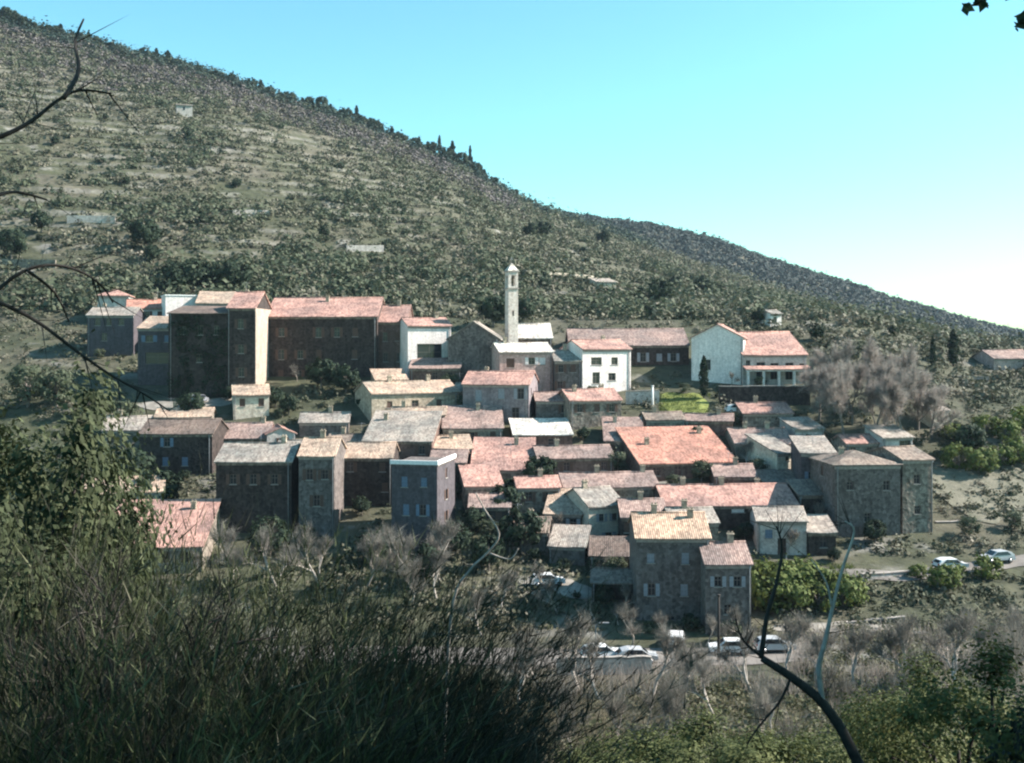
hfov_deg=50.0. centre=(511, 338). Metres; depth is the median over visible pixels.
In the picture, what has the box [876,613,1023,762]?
leafy bush
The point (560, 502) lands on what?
village house
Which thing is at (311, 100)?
evergreen tree
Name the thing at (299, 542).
bare tree
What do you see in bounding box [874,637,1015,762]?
leafy bush
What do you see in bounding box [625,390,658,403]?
garden wall
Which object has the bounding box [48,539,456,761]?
broom bush
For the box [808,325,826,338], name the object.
evergreen tree
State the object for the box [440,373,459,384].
olive tree
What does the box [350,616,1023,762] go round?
valley scrub
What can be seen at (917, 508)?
window
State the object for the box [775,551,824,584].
green bush
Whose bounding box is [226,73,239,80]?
evergreen tree
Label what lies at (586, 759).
leafy bush
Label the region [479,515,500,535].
olive tree
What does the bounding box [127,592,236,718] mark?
twiggy shrub
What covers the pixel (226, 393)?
evergreen tree
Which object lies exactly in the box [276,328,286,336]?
window
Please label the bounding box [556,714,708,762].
leafy bush
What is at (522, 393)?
window
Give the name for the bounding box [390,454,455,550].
village house
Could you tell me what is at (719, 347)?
villa wing
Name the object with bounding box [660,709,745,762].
leafy bush
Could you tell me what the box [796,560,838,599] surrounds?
green bush
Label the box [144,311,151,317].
window
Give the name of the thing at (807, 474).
window
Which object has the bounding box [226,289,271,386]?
town building
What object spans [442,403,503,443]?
village house
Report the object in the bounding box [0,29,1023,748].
ground
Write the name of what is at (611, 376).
window
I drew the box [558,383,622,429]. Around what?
village house
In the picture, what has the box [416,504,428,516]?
window
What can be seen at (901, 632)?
bare tree
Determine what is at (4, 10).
evergreen tree
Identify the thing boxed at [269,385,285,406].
evergreen tree
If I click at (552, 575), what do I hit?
parked car
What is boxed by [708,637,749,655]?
parked car
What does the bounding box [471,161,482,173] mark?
evergreen tree
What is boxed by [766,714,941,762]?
leafy bush
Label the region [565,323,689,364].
town building
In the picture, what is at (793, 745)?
leafy bush
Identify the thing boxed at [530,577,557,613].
bare tree
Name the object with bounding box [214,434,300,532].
village house
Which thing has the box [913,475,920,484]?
window
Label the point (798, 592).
green bush
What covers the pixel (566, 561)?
evergreen tree
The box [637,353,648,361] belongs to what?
window
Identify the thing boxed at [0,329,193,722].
leafy bush
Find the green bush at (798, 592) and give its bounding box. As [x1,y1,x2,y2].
[769,575,816,612]
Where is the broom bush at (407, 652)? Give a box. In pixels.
[198,529,562,762]
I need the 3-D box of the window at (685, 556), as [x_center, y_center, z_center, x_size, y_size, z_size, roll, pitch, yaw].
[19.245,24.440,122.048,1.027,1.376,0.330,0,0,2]
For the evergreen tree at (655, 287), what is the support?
on the ground at (350, 519)
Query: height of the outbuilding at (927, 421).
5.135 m
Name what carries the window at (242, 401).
in the cottage at (250, 400)
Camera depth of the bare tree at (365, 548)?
129.82 m
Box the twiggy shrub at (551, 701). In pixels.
[450,659,630,762]
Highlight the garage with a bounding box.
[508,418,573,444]
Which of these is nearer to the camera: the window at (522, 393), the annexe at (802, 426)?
the annexe at (802, 426)
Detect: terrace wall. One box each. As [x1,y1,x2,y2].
[0,259,55,267]
[67,215,115,223]
[233,210,269,217]
[346,245,383,251]
[550,272,593,277]
[556,655,651,674]
[833,615,905,623]
[860,568,937,580]
[935,518,1009,523]
[957,376,988,379]
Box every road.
[168,645,812,665]
[828,554,1023,580]
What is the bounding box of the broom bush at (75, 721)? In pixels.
[0,567,430,762]
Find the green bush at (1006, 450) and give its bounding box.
[985,440,1020,465]
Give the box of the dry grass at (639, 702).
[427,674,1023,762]
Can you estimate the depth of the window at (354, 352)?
200.09 m
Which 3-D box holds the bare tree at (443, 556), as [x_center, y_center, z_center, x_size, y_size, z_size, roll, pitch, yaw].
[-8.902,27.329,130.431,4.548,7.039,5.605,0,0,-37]
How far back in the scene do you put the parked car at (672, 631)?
114.03 m
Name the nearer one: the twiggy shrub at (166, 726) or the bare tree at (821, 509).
the twiggy shrub at (166, 726)
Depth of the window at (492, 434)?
173.25 m
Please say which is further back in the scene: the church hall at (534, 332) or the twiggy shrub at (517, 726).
the church hall at (534, 332)
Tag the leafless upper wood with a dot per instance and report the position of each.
(134, 69)
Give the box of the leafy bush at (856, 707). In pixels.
[822,681,960,761]
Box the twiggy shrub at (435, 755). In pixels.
[334,686,480,762]
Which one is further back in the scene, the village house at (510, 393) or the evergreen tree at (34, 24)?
the evergreen tree at (34, 24)
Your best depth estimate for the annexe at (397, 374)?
192.20 m
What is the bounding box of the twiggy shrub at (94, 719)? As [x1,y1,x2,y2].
[2,649,194,762]
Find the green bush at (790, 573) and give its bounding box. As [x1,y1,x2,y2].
[753,553,805,592]
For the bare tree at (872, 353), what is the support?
on the ground at (350, 519)
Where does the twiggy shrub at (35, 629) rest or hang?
on the ground at (350, 519)
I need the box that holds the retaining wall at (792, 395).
[718,385,809,404]
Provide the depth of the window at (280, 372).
200.09 m
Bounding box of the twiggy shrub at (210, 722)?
[61,680,252,761]
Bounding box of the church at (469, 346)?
[446,321,502,381]
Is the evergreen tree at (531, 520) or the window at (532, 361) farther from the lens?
the window at (532, 361)
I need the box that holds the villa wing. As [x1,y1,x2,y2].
[689,323,747,384]
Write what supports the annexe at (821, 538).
on the ground at (350, 519)
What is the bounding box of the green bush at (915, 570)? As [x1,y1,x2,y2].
[908,562,927,578]
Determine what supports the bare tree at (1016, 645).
on the ground at (350, 519)
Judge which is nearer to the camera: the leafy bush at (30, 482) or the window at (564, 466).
the leafy bush at (30, 482)
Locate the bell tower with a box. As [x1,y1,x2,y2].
[504,257,518,341]
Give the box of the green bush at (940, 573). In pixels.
[924,561,963,590]
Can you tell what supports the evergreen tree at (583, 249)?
on the ground at (350, 519)
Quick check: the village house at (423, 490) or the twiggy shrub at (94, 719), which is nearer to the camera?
the twiggy shrub at (94, 719)
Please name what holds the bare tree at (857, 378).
on the ground at (350, 519)
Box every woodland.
[0,13,659,248]
[559,211,1023,338]
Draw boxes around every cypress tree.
[698,355,709,398]
[929,336,936,364]
[946,329,959,365]
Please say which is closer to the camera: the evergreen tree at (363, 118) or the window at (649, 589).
the window at (649, 589)
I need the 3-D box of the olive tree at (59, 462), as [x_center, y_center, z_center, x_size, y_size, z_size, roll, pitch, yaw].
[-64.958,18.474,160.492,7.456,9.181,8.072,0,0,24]
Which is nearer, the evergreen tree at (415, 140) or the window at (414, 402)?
the window at (414, 402)
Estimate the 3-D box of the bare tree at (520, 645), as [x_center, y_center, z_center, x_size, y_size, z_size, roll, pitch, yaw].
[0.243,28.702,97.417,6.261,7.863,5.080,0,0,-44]
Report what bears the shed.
on the ground at (350, 519)
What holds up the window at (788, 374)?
in the villa
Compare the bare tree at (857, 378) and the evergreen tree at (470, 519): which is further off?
the bare tree at (857, 378)
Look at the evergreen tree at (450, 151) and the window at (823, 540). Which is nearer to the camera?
the window at (823, 540)
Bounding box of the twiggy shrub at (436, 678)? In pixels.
[339,602,546,762]
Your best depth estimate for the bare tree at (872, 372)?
177.52 m
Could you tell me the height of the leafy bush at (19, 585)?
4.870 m
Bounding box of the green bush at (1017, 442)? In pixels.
[1003,432,1023,463]
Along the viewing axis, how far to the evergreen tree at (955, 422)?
176.71 m
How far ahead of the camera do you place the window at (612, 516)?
146.57 m
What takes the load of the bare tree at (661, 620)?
on the ground at (350, 519)
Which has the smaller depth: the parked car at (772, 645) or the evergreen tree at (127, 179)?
the parked car at (772, 645)
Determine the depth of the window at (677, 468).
162.87 m
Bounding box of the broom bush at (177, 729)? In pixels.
[0,555,490,762]
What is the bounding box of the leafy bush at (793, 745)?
[746,724,865,762]
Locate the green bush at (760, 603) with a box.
[751,572,795,613]
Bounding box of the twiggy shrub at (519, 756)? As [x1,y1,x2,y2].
[426,704,573,762]
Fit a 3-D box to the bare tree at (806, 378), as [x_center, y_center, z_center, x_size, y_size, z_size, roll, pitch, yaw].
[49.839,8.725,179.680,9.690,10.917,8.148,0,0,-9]
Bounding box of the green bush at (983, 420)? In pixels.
[968,412,1002,433]
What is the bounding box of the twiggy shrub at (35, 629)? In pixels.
[0,539,279,744]
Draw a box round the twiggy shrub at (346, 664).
[254,603,422,730]
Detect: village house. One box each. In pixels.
[84,475,165,515]
[85,303,146,356]
[96,289,134,306]
[102,409,153,448]
[115,498,221,572]
[126,291,161,319]
[136,316,167,384]
[139,407,229,474]
[153,398,216,417]
[161,294,197,315]
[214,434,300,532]
[224,412,273,441]
[297,429,347,536]
[298,405,351,436]
[328,422,364,443]
[344,441,399,506]
[353,374,460,421]
[362,410,442,459]
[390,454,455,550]
[391,400,447,433]
[399,312,452,380]
[430,448,469,482]
[434,430,473,463]
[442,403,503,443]
[455,373,462,403]
[461,366,539,421]
[467,492,511,532]
[470,436,535,479]
[491,336,553,390]
[507,503,552,554]
[512,468,561,514]
[532,438,615,474]
[533,391,564,417]
[542,488,582,527]
[552,344,581,390]
[557,464,658,497]
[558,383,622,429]
[559,335,632,391]
[564,479,619,534]
[602,415,642,452]
[615,425,732,481]
[616,490,665,535]
[627,498,711,620]
[638,405,686,426]
[652,476,799,529]
[661,498,720,540]
[684,407,733,435]
[698,531,753,634]
[709,456,757,482]
[724,421,790,458]
[733,395,794,426]
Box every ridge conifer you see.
[353,105,359,119]
[437,135,442,152]
[449,140,456,156]
[468,145,472,166]
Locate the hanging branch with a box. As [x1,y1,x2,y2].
[961,0,1023,30]
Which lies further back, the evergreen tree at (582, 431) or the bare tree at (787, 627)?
the evergreen tree at (582, 431)
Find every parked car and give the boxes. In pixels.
[192,394,208,400]
[529,572,565,585]
[579,643,618,655]
[615,645,658,663]
[668,630,684,647]
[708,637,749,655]
[724,404,735,412]
[753,635,796,652]
[932,557,968,570]
[978,549,1015,562]
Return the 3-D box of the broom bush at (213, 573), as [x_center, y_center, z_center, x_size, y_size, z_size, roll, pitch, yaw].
[-2.667,3.313,8.999,3.460,4.097,3.082,0,0,-2]
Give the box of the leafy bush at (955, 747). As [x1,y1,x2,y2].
[825,669,980,762]
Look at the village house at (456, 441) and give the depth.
168.77 m
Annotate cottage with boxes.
[231,384,270,419]
[744,433,790,469]
[748,505,808,554]
[971,349,1023,369]
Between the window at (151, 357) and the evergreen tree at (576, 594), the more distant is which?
the window at (151, 357)
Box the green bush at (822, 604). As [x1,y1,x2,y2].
[799,578,841,611]
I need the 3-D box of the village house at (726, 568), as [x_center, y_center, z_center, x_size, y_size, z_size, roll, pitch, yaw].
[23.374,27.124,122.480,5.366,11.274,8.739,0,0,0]
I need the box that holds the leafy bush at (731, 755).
[690,716,847,762]
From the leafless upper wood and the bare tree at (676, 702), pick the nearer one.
the bare tree at (676, 702)
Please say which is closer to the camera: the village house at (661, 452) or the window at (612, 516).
the window at (612, 516)
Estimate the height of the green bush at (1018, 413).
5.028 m
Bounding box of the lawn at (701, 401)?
[660,392,708,412]
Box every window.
[95,318,99,325]
[101,333,106,340]
[105,318,111,325]
[118,319,124,325]
[141,335,156,341]
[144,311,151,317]
[146,352,167,363]
[160,438,172,446]
[161,457,168,466]
[163,335,167,342]
[163,552,169,563]
[180,552,195,562]
[181,457,187,466]
[196,354,202,362]
[214,326,218,334]
[226,474,239,484]
[234,319,245,328]
[235,344,246,353]
[235,368,246,376]
[240,399,245,406]
[246,474,259,484]
[258,398,264,406]
[268,474,280,484]
[275,349,286,359]
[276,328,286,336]
[278,370,282,375]
[293,370,304,376]
[294,350,305,358]
[303,469,315,480]
[310,495,323,506]
[313,327,323,337]
[315,350,321,359]
[318,470,331,479]
[331,327,342,336]
[344,462,356,471]
[351,350,357,359]
[352,328,357,336]
[379,462,385,471]
[380,332,389,341]
[381,353,389,361]
[381,483,388,492]
[387,401,391,407]
[394,353,399,361]
[395,333,399,340]
[400,476,407,487]
[402,504,409,515]
[412,400,417,405]
[416,445,427,454]
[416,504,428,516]
[417,344,441,357]
[420,478,427,487]
[433,372,437,379]
[436,399,440,405]
[444,489,448,499]
[466,432,477,440]
[475,390,481,400]
[490,432,495,436]
[495,512,501,522]
[498,389,503,398]
[506,358,514,367]
[512,407,518,417]
[514,388,527,399]
[522,492,535,502]
[525,357,537,364]
[539,357,545,364]
[542,492,555,501]
[548,439,553,444]
[555,381,565,388]
[556,365,566,372]
[558,405,563,412]
[560,462,572,471]
[566,519,579,524]
[570,365,575,372]
[574,404,585,412]
[591,357,600,365]
[593,372,598,383]
[594,404,599,412]
[596,513,606,522]
[598,462,609,470]
[602,532,615,534]
[606,404,617,411]
[608,373,615,380]
[609,513,617,521]
[611,357,616,364]
[624,522,628,531]
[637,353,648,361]
[644,584,659,596]
[646,553,654,563]
[653,467,660,476]
[656,354,662,361]
[668,353,678,361]
[675,466,682,476]
[679,584,688,596]
[681,553,689,564]
[706,360,710,369]
[710,576,725,587]
[723,605,730,615]
[730,576,745,587]
[732,509,743,511]
[756,362,764,376]
[764,530,772,538]
[771,363,777,378]
[785,363,792,379]
[805,472,809,478]
[820,537,826,546]
[846,482,853,490]
[864,513,869,522]
[883,481,890,490]
[899,440,909,445]
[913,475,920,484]
[914,506,921,514]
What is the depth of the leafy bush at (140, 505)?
12.30 m
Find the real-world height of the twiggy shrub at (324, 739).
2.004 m
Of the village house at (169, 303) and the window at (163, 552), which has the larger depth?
the village house at (169, 303)
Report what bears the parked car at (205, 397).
on the path
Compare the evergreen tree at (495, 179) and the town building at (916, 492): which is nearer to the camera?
the town building at (916, 492)
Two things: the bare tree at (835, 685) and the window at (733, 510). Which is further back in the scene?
the window at (733, 510)
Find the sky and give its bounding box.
[0,0,1023,330]
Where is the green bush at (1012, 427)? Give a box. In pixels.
[990,417,1021,439]
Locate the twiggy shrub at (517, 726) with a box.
[441,688,561,760]
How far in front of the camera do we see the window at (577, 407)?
178.45 m
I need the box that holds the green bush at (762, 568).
[751,555,789,605]
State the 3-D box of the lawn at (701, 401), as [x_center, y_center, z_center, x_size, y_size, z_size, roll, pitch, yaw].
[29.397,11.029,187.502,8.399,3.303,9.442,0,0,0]
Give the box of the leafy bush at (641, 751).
[593,695,739,762]
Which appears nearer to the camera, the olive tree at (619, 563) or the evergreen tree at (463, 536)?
the olive tree at (619, 563)
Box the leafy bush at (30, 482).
[0,391,175,663]
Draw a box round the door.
[778,538,785,553]
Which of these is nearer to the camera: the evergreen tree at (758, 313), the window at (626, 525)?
the window at (626, 525)
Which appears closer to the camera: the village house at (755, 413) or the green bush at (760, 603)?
the green bush at (760, 603)
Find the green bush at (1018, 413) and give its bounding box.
[1004,403,1023,428]
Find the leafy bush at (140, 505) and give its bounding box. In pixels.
[0,399,198,674]
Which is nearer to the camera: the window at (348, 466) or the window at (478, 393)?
the window at (348, 466)
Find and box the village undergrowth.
[0,310,1023,626]
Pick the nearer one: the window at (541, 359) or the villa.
the window at (541, 359)
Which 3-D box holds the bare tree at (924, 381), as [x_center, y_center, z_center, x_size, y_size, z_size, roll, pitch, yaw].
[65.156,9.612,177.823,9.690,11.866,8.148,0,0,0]
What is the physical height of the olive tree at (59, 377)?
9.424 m
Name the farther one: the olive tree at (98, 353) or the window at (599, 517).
the olive tree at (98, 353)
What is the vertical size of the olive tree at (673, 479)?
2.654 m
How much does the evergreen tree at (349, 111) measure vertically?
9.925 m
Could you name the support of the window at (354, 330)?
in the town building at (303, 332)
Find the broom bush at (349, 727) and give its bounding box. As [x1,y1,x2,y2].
[0,578,522,762]
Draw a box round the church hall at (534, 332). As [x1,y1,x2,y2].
[518,323,552,347]
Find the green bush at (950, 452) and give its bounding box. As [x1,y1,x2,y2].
[936,441,977,468]
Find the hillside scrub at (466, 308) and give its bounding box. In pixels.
[0,22,1023,349]
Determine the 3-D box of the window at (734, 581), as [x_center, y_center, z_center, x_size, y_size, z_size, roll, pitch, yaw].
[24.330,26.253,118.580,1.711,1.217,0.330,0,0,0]
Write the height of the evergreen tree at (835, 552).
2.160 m
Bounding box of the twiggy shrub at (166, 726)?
[105,673,248,762]
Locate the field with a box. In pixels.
[933,454,1023,523]
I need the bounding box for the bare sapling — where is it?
[719,490,865,762]
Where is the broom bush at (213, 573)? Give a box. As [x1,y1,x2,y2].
[2,493,382,752]
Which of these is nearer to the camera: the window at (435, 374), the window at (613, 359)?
the window at (613, 359)
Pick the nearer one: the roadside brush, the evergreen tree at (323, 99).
the roadside brush
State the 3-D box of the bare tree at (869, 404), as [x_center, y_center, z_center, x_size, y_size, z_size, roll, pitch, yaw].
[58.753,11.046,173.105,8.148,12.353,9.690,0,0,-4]
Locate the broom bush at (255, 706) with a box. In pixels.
[0,574,527,762]
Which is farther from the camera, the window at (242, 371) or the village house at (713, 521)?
the window at (242, 371)
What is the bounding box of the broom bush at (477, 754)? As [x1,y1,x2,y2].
[355,608,779,762]
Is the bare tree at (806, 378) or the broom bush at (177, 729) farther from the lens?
the bare tree at (806, 378)
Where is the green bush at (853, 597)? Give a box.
[820,568,869,607]
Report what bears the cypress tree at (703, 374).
on the ground at (350, 519)
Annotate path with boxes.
[137,397,231,409]
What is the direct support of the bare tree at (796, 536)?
on the ground at (350, 519)
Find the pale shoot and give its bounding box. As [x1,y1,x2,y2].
[443,493,518,735]
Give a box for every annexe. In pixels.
[264,423,296,441]
[278,439,302,443]
[369,368,408,380]
[408,357,461,383]
[458,464,504,511]
[547,524,590,565]
[588,535,628,566]
[755,469,795,484]
[777,416,825,435]
[785,478,823,513]
[806,513,837,555]
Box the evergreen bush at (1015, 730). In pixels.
[953,662,1023,762]
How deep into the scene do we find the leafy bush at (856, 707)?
28.75 m
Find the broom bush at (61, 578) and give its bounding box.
[0,452,284,762]
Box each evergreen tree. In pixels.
[0,6,15,19]
[0,227,29,258]
[6,11,21,20]
[14,15,31,24]
[26,21,40,27]
[29,208,53,232]
[35,234,42,239]
[42,24,62,32]
[50,136,59,144]
[78,32,90,41]
[88,36,102,43]
[103,42,118,47]
[107,444,157,475]
[121,177,130,183]
[125,218,163,249]
[134,467,183,498]
[144,242,162,261]
[160,265,169,273]
[163,262,191,287]
[168,57,183,63]
[168,260,179,266]
[176,391,205,410]
[176,469,190,479]
[177,257,207,289]
[197,213,208,224]
[197,262,223,285]
[207,69,223,76]
[213,260,240,285]
[220,385,231,400]
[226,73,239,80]
[230,262,254,284]
[231,178,241,187]
[245,78,257,87]
[246,514,290,558]
[265,86,275,95]
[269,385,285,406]
[278,394,299,414]
[279,91,298,100]
[303,356,338,389]
[304,96,314,106]
[315,96,328,109]
[317,225,329,235]
[330,363,361,392]
[338,273,352,283]
[339,107,353,118]
[351,496,371,514]
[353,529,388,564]
[357,114,368,123]
[365,281,378,294]
[369,118,383,129]
[381,239,388,246]
[394,131,408,140]
[409,540,443,583]
[410,137,421,145]
[423,141,438,152]
[438,519,473,554]
[440,147,453,159]
[454,151,469,166]
[456,505,485,535]
[470,533,505,570]
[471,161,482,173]
[478,294,504,326]
[484,483,525,514]
[491,177,500,183]
[495,508,549,554]
[503,477,513,491]
[518,298,534,320]
[521,222,537,234]
[521,454,556,474]
[526,548,541,560]
[536,221,553,234]
[538,278,549,286]
[556,558,570,570]
[573,591,581,597]
[576,426,590,439]
[578,246,587,253]
[594,584,614,603]
[595,229,610,242]
[632,286,647,297]
[644,277,675,300]
[669,276,682,286]
[681,612,701,630]
[693,274,714,289]
[729,528,742,539]
[736,521,753,539]
[751,306,765,323]
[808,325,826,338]
[827,546,841,561]
[862,518,886,543]
[887,324,899,336]
[947,420,959,429]
[951,421,987,449]
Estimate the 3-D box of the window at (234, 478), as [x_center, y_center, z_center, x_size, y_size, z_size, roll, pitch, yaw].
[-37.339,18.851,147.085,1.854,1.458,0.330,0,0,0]
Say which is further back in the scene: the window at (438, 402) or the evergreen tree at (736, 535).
the window at (438, 402)
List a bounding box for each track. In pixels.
[522,578,591,598]
[771,623,924,633]
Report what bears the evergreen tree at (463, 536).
on the ground at (350, 519)
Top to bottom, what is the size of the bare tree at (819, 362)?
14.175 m
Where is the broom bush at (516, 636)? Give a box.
[351,523,641,762]
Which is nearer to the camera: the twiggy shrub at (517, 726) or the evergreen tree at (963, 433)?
the twiggy shrub at (517, 726)
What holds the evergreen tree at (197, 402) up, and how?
on the ground at (350, 519)
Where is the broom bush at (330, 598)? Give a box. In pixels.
[146,507,505,761]
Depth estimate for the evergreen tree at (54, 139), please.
374.53 m
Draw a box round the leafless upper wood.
[0,16,526,218]
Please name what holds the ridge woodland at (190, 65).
on the ground at (350, 519)
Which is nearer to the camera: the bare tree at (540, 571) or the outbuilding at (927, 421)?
the bare tree at (540, 571)
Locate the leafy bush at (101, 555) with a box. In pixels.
[4,475,164,605]
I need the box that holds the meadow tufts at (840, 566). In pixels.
[751,561,854,604]
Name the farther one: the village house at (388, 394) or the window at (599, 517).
the village house at (388, 394)
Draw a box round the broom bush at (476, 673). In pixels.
[249,550,621,762]
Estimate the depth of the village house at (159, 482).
149.68 m
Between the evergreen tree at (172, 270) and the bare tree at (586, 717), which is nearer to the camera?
the bare tree at (586, 717)
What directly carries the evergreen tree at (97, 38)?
on the ground at (350, 519)
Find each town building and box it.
[167,306,227,398]
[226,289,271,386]
[268,295,384,376]
[378,299,413,368]
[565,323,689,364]
[789,435,836,478]
[808,446,903,537]
[863,445,935,533]
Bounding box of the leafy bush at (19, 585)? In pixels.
[0,483,163,761]
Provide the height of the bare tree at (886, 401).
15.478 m
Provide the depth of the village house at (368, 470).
155.00 m
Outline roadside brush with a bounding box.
[502,613,1023,700]
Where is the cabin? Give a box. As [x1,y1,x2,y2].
[759,309,782,326]
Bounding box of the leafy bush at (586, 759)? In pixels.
[550,741,665,762]
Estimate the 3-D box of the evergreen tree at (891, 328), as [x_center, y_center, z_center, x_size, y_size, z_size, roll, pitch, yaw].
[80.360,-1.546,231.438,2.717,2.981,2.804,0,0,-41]
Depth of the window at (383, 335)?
201.96 m
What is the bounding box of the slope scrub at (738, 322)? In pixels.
[700,293,1023,402]
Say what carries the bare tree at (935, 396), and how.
on the ground at (350, 519)
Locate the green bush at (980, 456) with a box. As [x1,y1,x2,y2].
[964,444,1001,472]
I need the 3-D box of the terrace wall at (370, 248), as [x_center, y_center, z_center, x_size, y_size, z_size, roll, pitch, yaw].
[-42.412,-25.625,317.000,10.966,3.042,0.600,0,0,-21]
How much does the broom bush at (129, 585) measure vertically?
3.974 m
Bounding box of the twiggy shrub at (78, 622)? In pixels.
[1,568,168,692]
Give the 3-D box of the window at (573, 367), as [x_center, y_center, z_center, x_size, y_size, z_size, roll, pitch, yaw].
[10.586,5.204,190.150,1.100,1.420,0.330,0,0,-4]
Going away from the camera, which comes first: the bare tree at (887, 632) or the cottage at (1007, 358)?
the bare tree at (887, 632)
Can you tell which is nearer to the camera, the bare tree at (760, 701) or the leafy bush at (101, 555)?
the leafy bush at (101, 555)
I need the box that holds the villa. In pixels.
[735,330,810,386]
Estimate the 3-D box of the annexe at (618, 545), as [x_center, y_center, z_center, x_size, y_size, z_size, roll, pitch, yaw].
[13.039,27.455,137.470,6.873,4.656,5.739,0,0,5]
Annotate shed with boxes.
[590,567,632,602]
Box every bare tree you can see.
[0,15,198,435]
[188,550,211,577]
[205,516,250,580]
[221,546,239,570]
[225,518,278,586]
[266,517,320,587]
[279,541,308,575]
[289,364,299,381]
[311,532,335,574]
[352,534,393,574]
[362,528,411,587]
[377,521,417,571]
[379,523,428,591]
[399,561,428,602]
[419,545,452,597]
[420,518,444,544]
[423,511,464,580]
[455,587,486,635]
[490,622,542,695]
[492,565,520,612]
[507,633,546,699]
[529,559,557,591]
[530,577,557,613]
[543,604,597,689]
[543,669,587,745]
[550,511,563,527]
[554,629,606,699]
[568,701,591,724]
[575,595,594,621]
[594,672,648,761]
[595,554,611,566]
[609,602,623,624]
[614,440,622,451]
[616,599,648,645]
[619,579,644,609]
[637,678,690,741]
[640,687,668,723]
[651,608,670,643]
[653,618,696,697]
[654,664,696,742]
[668,638,713,704]
[673,652,716,712]
[706,614,732,645]
[710,620,761,691]
[720,605,744,631]
[728,370,740,384]
[735,439,752,462]
[744,670,806,748]
[760,680,793,728]
[769,608,818,669]
[785,527,802,558]
[796,362,834,420]
[797,627,838,687]
[800,334,858,411]
[808,651,852,747]
[810,358,855,433]
[811,501,826,513]
[816,352,872,422]
[829,620,879,683]
[842,675,874,709]
[853,375,911,426]
[857,335,884,397]
[860,608,923,671]
[864,358,911,423]
[864,360,922,428]
[874,621,931,679]
[883,340,922,418]
[884,665,914,698]
[890,646,934,741]
[896,367,936,429]
[914,602,989,687]
[920,378,963,438]
[942,613,1015,704]
[966,603,1023,717]
[976,632,1023,726]
[979,674,1023,703]
[1000,597,1023,661]
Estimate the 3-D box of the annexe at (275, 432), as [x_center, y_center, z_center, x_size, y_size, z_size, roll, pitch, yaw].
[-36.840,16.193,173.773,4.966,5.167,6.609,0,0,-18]
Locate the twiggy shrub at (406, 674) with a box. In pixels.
[293,629,479,738]
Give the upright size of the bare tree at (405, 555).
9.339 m
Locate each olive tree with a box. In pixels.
[0,356,50,407]
[25,361,80,408]
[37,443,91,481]
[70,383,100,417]
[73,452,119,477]
[92,348,105,358]
[103,394,140,416]
[108,444,119,455]
[272,407,284,417]
[299,524,318,539]
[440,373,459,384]
[454,394,462,404]
[455,482,461,497]
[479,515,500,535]
[535,508,543,515]
[586,558,601,566]
[602,552,627,567]
[605,447,626,470]
[664,471,678,483]
[677,382,690,392]
[690,459,712,482]
[720,619,742,638]
[732,411,741,424]
[748,454,769,468]
[752,373,768,386]
[956,512,984,535]
[1000,507,1023,529]
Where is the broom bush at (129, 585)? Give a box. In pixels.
[0,490,302,760]
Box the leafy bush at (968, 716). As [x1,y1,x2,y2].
[832,667,1023,762]
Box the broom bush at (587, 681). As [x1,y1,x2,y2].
[399,622,639,762]
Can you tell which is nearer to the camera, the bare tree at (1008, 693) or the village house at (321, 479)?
the bare tree at (1008, 693)
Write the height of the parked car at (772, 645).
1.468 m
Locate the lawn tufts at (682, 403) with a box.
[658,391,710,412]
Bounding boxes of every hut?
[176,104,192,116]
[589,278,616,289]
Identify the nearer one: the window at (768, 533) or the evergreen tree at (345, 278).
the window at (768, 533)
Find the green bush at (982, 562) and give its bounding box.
[969,552,1003,579]
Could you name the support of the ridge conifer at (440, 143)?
on the ground at (350, 519)
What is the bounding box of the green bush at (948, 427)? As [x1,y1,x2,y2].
[938,422,960,438]
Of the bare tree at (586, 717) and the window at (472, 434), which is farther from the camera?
the window at (472, 434)
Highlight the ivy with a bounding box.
[167,313,227,398]
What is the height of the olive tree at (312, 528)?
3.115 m
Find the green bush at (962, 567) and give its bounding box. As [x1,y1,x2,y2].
[947,563,968,577]
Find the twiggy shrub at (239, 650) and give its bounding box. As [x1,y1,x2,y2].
[132,612,285,740]
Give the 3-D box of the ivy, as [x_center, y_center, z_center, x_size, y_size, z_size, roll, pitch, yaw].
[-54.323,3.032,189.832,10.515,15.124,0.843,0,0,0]
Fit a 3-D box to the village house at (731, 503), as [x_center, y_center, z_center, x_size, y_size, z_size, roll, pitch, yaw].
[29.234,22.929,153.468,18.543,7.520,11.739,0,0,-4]
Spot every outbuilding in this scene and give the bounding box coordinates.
[195,291,235,305]
[829,433,879,451]
[862,424,914,446]
[914,401,949,427]
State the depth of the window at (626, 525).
141.13 m
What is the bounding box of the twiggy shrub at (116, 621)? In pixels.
[0,532,320,762]
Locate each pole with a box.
[651,385,653,404]
[717,594,720,660]
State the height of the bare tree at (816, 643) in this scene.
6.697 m
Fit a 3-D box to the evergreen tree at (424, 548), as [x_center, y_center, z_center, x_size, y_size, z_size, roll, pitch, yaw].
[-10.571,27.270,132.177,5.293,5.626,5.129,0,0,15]
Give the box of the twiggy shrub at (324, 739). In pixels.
[258,667,464,762]
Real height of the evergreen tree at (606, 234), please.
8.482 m
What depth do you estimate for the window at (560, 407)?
181.15 m

